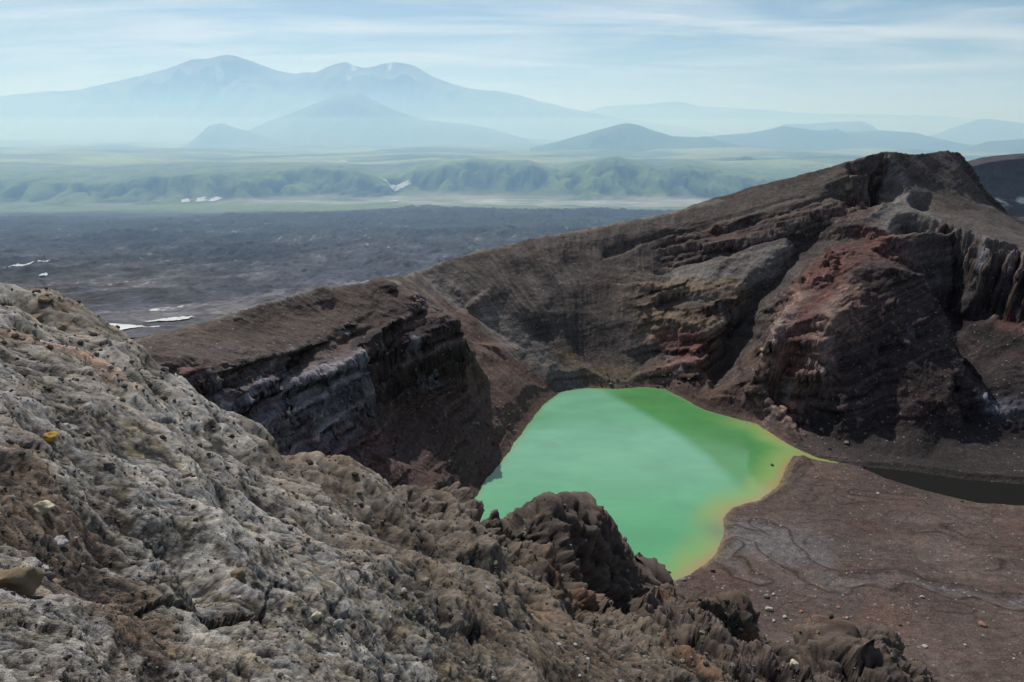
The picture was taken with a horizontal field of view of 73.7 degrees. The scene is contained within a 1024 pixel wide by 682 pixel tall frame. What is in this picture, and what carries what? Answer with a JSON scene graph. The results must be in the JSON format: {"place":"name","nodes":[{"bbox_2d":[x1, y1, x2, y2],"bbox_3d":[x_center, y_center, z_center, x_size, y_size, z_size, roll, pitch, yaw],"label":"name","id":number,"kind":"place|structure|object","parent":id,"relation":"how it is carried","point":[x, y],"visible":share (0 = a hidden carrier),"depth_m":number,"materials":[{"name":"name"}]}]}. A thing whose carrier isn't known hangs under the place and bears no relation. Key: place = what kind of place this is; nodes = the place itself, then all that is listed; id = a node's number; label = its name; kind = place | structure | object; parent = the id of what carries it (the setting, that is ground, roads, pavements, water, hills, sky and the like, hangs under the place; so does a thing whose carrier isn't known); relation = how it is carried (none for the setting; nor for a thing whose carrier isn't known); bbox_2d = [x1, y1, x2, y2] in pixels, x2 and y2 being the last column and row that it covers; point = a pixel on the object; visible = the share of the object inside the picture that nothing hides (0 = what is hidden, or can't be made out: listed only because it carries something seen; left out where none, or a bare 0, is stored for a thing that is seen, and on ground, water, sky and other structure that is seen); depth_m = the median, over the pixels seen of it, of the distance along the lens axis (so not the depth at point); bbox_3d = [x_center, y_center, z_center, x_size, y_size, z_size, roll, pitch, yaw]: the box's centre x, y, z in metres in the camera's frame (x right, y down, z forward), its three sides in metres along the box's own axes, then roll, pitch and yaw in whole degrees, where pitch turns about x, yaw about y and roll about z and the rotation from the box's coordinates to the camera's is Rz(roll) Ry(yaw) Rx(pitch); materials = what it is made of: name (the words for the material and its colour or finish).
{"place":"outdoors","nodes":[
{"label":"outdoors","id":0,"kind":"place"},
{"bbox_2d":[177,123,297,147],"bbox_3d":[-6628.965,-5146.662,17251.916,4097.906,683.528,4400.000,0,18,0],"label":"hill","id":1,"kind":"structure","parent":0,"point":[220,135],"depth_m":16662.04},
{"bbox_2d":[0,204,683,338],"bbox_3d":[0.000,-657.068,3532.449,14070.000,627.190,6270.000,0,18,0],"label":"lava field","id":2,"kind":"structure","parent":0,"point":[136,265],"depth_m":2539.12,"materials":[{"name":"grey stone"}]},
{"bbox_2d":[3,259,58,267],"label":"snow patch","id":3,"kind":"object","parent":2,"relation":"on","point":[24,264],"visible":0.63,"depth_m":1820.38,"materials":[{"name":"white snow"}]},
{"bbox_2d":[109,323,159,329],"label":"snow patch","id":4,"kind":"object","parent":2,"relation":"on","point":[124,326],"visible":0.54,"depth_m":582.87,"materials":[{"name":"white snow"}]},
{"bbox_2d":[145,316,192,321],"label":"snow patch","id":5,"kind":"object","parent":2,"relation":"on","point":[173,318],"visible":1,"depth_m":704.24,"materials":[{"name":"white snow"}]},
{"bbox_2d":[0,55,721,139],"bbox_3d":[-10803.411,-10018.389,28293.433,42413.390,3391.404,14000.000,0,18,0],"label":"mountain range","id":6,"kind":"structure","parent":0,"point":[192,99],"depth_m":26269.94,"materials":[{"name":"blue stone"}]},
{"bbox_2d":[247,92,547,145],"bbox_3d":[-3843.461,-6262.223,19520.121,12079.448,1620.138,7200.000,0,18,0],"label":"volcanic cone","id":7,"kind":"object","parent":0,"point":[348,118],"visible":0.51,"depth_m":18492.57,"materials":[{"name":"blue stone"}]},
{"bbox_2d":[0,282,939,681],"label":"rim slope","id":8,"kind":"structure","parent":0,"point":[594,572],"depth_m":17.06,"materials":[{"name":"grey stone"}]},
{"bbox_2d":[11,333,19,337],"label":"loose stone","id":9,"kind":"object","parent":8,"relation":"on","point":[14,335],"visible":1,"depth_m":17.95,"materials":[{"name":"stone"}]},
{"bbox_2d":[0,567,43,597],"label":"rock","id":10,"kind":"object","parent":8,"relation":"on","point":[27,581],"visible":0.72,"depth_m":4.14,"materials":[{"name":"stone"}]},
{"bbox_2d":[21,440,30,447],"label":"loose stone","id":11,"kind":"object","parent":8,"relation":"on","point":[25,444],"visible":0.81,"depth_m":8.00,"materials":[{"name":"grey stone"}]},
{"bbox_2d":[32,313,43,321],"bbox_3d":[-22.613,-1.041,32.374,0.570,0.452,0.751,4,18,13],"label":"rock","id":12,"kind":"object","parent":8,"relation":"on","point":[39,317],"visible":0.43,"depth_m":32.36,"materials":[{"name":"stone"}]},
{"bbox_2d":[33,500,54,514],"bbox_3d":[-4.501,1.605,6.545,0.211,0.146,0.169,-10,20,-28],"label":"rock","id":13,"kind":"object","parent":8,"relation":"on","point":[43,507],"visible":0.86,"depth_m":6.51,"materials":[{"name":"beige stone"}]},
{"bbox_2d":[38,295,49,303],"bbox_3d":[-23.151,-2.046,33.678,0.580,0.467,0.833,-16,24,-40],"label":"rock","id":14,"kind":"object","parent":8,"relation":"on","point":[43,299],"visible":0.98,"depth_m":33.52,"materials":[{"name":"stone"}]},
{"bbox_2d":[42,564,48,571],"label":"rock","id":15,"kind":"object","parent":8,"relation":"on","point":[46,568],"visible":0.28,"depth_m":5.63,"materials":[{"name":"grey stone"}]},
{"bbox_2d":[44,571,53,578],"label":"loose stone","id":16,"kind":"object","parent":8,"relation":"on","point":[49,574],"visible":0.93,"depth_m":4.70,"materials":[{"name":"grey stone"}]},
{"bbox_2d":[42,431,57,442],"bbox_3d":[-6.455,1.342,9.494,0.271,0.148,0.234,14,22,37],"label":"rock","id":17,"kind":"object","parent":8,"relation":"on","point":[49,437],"visible":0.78,"depth_m":9.44,"materials":[{"name":"yellow stone"}]},
{"bbox_2d":[53,578,61,584],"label":"rock","id":18,"kind":"object","parent":8,"relation":"on","point":[56,580],"visible":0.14,"depth_m":5.20,"materials":[{"name":"stone"}]},
{"bbox_2d":[54,535,68,547],"bbox_3d":[-4.224,1.887,6.358,0.146,0.114,0.199,-4,18,-12],"label":"rock","id":19,"kind":"object","parent":8,"relation":"on","point":[62,540],"visible":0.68,"depth_m":6.35,"materials":[{"name":"grey stone"}]},
{"bbox_2d":[56,323,66,330],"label":"rock","id":20,"kind":"object","parent":8,"relation":"on","point":[61,326],"visible":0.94,"depth_m":26.08,"materials":[{"name":"stone"}]},
{"bbox_2d":[70,427,78,431],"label":"loose stone","id":21,"kind":"object","parent":8,"relation":"on","point":[75,429],"visible":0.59,"depth_m":11.38,"materials":[{"name":"grey stone"}]},
{"bbox_2d":[102,577,109,582],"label":"loose stone","id":22,"kind":"object","parent":8,"relation":"on","point":[105,579],"visible":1,"depth_m":6.30,"materials":[{"name":"brown stone"}]},
{"bbox_2d":[103,462,115,468],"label":"rock","id":23,"kind":"object","parent":8,"relation":"on","point":[109,465],"visible":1,"depth_m":9.74,"materials":[{"name":"grey stone"}]},
{"bbox_2d":[159,395,167,399],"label":"loose stone","id":24,"kind":"object","parent":8,"relation":"on","point":[163,397],"visible":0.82,"depth_m":24.11,"materials":[{"name":"grey stone"}]},
{"bbox_2d":[160,366,168,370],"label":"loose stone","id":25,"kind":"object","parent":8,"relation":"on","point":[163,368],"visible":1,"depth_m":36.32,"materials":[{"name":"grey stone"}]},
{"bbox_2d":[164,593,172,601],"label":"rock","id":26,"kind":"object","parent":8,"relation":"on","point":[168,596],"visible":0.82,"depth_m":6.50,"materials":[{"name":"grey stone"}]},
{"bbox_2d":[168,651,176,660],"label":"rock","id":27,"kind":"object","parent":8,"relation":"on","point":[172,655],"visible":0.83,"depth_m":4.52,"materials":[{"name":"stone"}]},
{"bbox_2d":[172,626,179,632],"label":"loose stone","id":28,"kind":"object","parent":8,"relation":"on","point":[175,629],"visible":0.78,"depth_m":5.48,"materials":[{"name":"stone"}]},
{"bbox_2d":[182,472,192,477],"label":"loose stone","id":29,"kind":"object","parent":8,"relation":"on","point":[186,474],"visible":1,"depth_m":12.17,"materials":[{"name":"beige stone"}]},
{"bbox_2d":[222,610,232,617],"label":"loose stone","id":30,"kind":"object","parent":8,"relation":"on","point":[228,614],"visible":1,"depth_m":7.63,"materials":[{"name":"grey stone"}]},
{"bbox_2d":[230,567,245,581],"bbox_3d":[-3.637,3.126,9.062,0.217,0.224,0.239,-9,20,-27],"label":"rock","id":31,"kind":"object","parent":8,"relation":"on","point":[239,574],"visible":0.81,"depth_m":9.00,"materials":[{"name":"stone"}]},
{"bbox_2d":[249,580,259,587],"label":"rock","id":32,"kind":"object","parent":8,"relation":"on","point":[256,584],"visible":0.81,"depth_m":9.11,"materials":[{"name":"grey stone"}]},
{"bbox_2d":[277,511,284,517],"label":"loose stone","id":33,"kind":"object","parent":8,"relation":"on","point":[281,514],"visible":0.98,"depth_m":20.83,"materials":[{"name":"grey stone"}]},
{"bbox_2d":[285,603,292,609],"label":"loose stone","id":34,"kind":"object","parent":8,"relation":"on","point":[288,606],"visible":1,"depth_m":9.23,"materials":[{"name":"beige stone"}]},
{"bbox_2d":[311,611,321,620],"bbox_3d":[-2.700,3.787,9.400,0.135,0.146,0.158,1,18,2],"label":"rock","id":35,"kind":"object","parent":8,"relation":"on","point":[316,616],"visible":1,"depth_m":9.34,"materials":[{"name":"beige stone"}]},
{"bbox_2d":[334,619,344,630],"bbox_3d":[-2.545,4.111,9.881,0.261,0.166,0.176,-10,20,-29],"label":"rock","id":36,"kind":"object","parent":8,"relation":"on","point":[340,623],"visible":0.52,"depth_m":9.85,"materials":[{"name":"grey stone"}]},
{"bbox_2d":[790,659,798,669],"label":"rock","id":37,"kind":"object","parent":8,"relation":"on","point":[794,664],"visible":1,"depth_m":88.30,"materials":[{"name":"beige stone"}]},
{"bbox_2d":[0,135,1019,208],"bbox_3d":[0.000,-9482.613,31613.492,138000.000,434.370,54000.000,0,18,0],"label":"green hills","id":38,"kind":"structure","parent":0,"point":[52,172],"depth_m":7757.62,"materials":[{"name":"green plant"}]},
{"bbox_2d":[196,196,206,201],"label":"snow patch","id":39,"kind":"object","parent":38,"relation":"on","point":[201,199],"visible":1,"depth_m":6796.40,"materials":[{"name":"white snow"}]},
{"bbox_2d":[209,196,221,200],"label":"snow patch","id":40,"kind":"object","parent":38,"relation":"on","point":[215,198],"visible":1,"depth_m":6819.78,"materials":[{"name":"white snow"}]},
{"bbox_2d":[383,179,410,191],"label":"snow patch","id":41,"kind":"object","parent":38,"relation":"on","point":[397,187],"visible":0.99,"depth_m":7709.22,"materials":[{"name":"white snow"}]},
{"bbox_2d":[0,0,1023,122],"label":"sky","id":42,"kind":"structure","parent":0,"point":[950,58],"materials":[{"name":"blue"}]},
{"bbox_2d":[132,150,1023,681],"bbox_3d":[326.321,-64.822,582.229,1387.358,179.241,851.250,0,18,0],"label":"crater terrain","id":43,"kind":"structure","parent":0,"point":[874,302],"depth_m":460.11,"materials":[{"name":"brown stone"}]},
{"bbox_2d":[765,606,772,611],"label":"boulder","id":44,"kind":"object","parent":43,"relation":"on","point":[767,608],"visible":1,"depth_m":290.60,"materials":[{"name":"stone"}]},
{"bbox_2d":[978,621,986,627],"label":"boulder","id":45,"kind":"object","parent":43,"relation":"on","point":[981,624],"visible":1,"depth_m":278.98,"materials":[{"name":"orange stone"}]},
{"bbox_2d":[530,123,745,151],"bbox_3d":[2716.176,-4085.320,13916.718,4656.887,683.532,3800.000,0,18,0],"label":"rounded hill","id":46,"kind":"structure","parent":0,"point":[631,137],"depth_m":13530.39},
{"bbox_2d":[475,387,865,580],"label":"lake","id":47,"kind":"structure","parent":0,"point":[668,479],"depth_m":418.61,"materials":[{"name":"liquid"}]},
{"bbox_2d":[734,156,756,160],"bbox_3d":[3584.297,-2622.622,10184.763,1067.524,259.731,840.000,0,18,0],"label":"hill","id":48,"kind":"structure","parent":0,"point":[744,158],"depth_m":10143.34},
{"bbox_2d":[585,101,976,134],"bbox_3d":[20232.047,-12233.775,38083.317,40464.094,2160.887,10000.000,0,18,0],"label":"faint ridge","id":49,"kind":"structure","parent":0,"point":[722,121],"depth_m":36880.31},
{"bbox_2d":[779,121,898,131],"bbox_3d":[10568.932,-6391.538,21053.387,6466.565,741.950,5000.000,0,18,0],"label":"table mountain","id":50,"kind":"structure","parent":0,"point":[857,126],"depth_m":20495.35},
{"bbox_2d":[711,126,972,150],"bbox_3d":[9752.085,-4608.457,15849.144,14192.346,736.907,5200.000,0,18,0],"label":"plateau mountain","id":51,"kind":"structure","parent":0,"point":[787,137],"depth_m":15179.10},
{"bbox_2d":[864,467,1023,505],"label":"shaded pool","id":52,"kind":"structure","parent":0,"point":[986,492],"depth_m":394.42,"materials":[{"name":"liquid"}]},
{"bbox_2d":[929,119,1023,142],"bbox_3d":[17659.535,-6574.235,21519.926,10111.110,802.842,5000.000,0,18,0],"label":"distant ridge","id":53,"kind":"structure","parent":0,"point":[981,130],"depth_m":20965.57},
{"bbox_2d":[953,139,1023,152],"bbox_3d":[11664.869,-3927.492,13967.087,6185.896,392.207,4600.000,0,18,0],"label":"nearer ridge","id":54,"kind":"structure","parent":0,"point":[1010,146],"depth_m":13526.37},
{"bbox_2d":[967,153,1023,221],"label":"crater rim","id":55,"kind":"object","parent":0,"point":[1001,178],"visible":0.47,"depth_m":1440.79,"materials":[{"name":"grey stone"}]}
]}

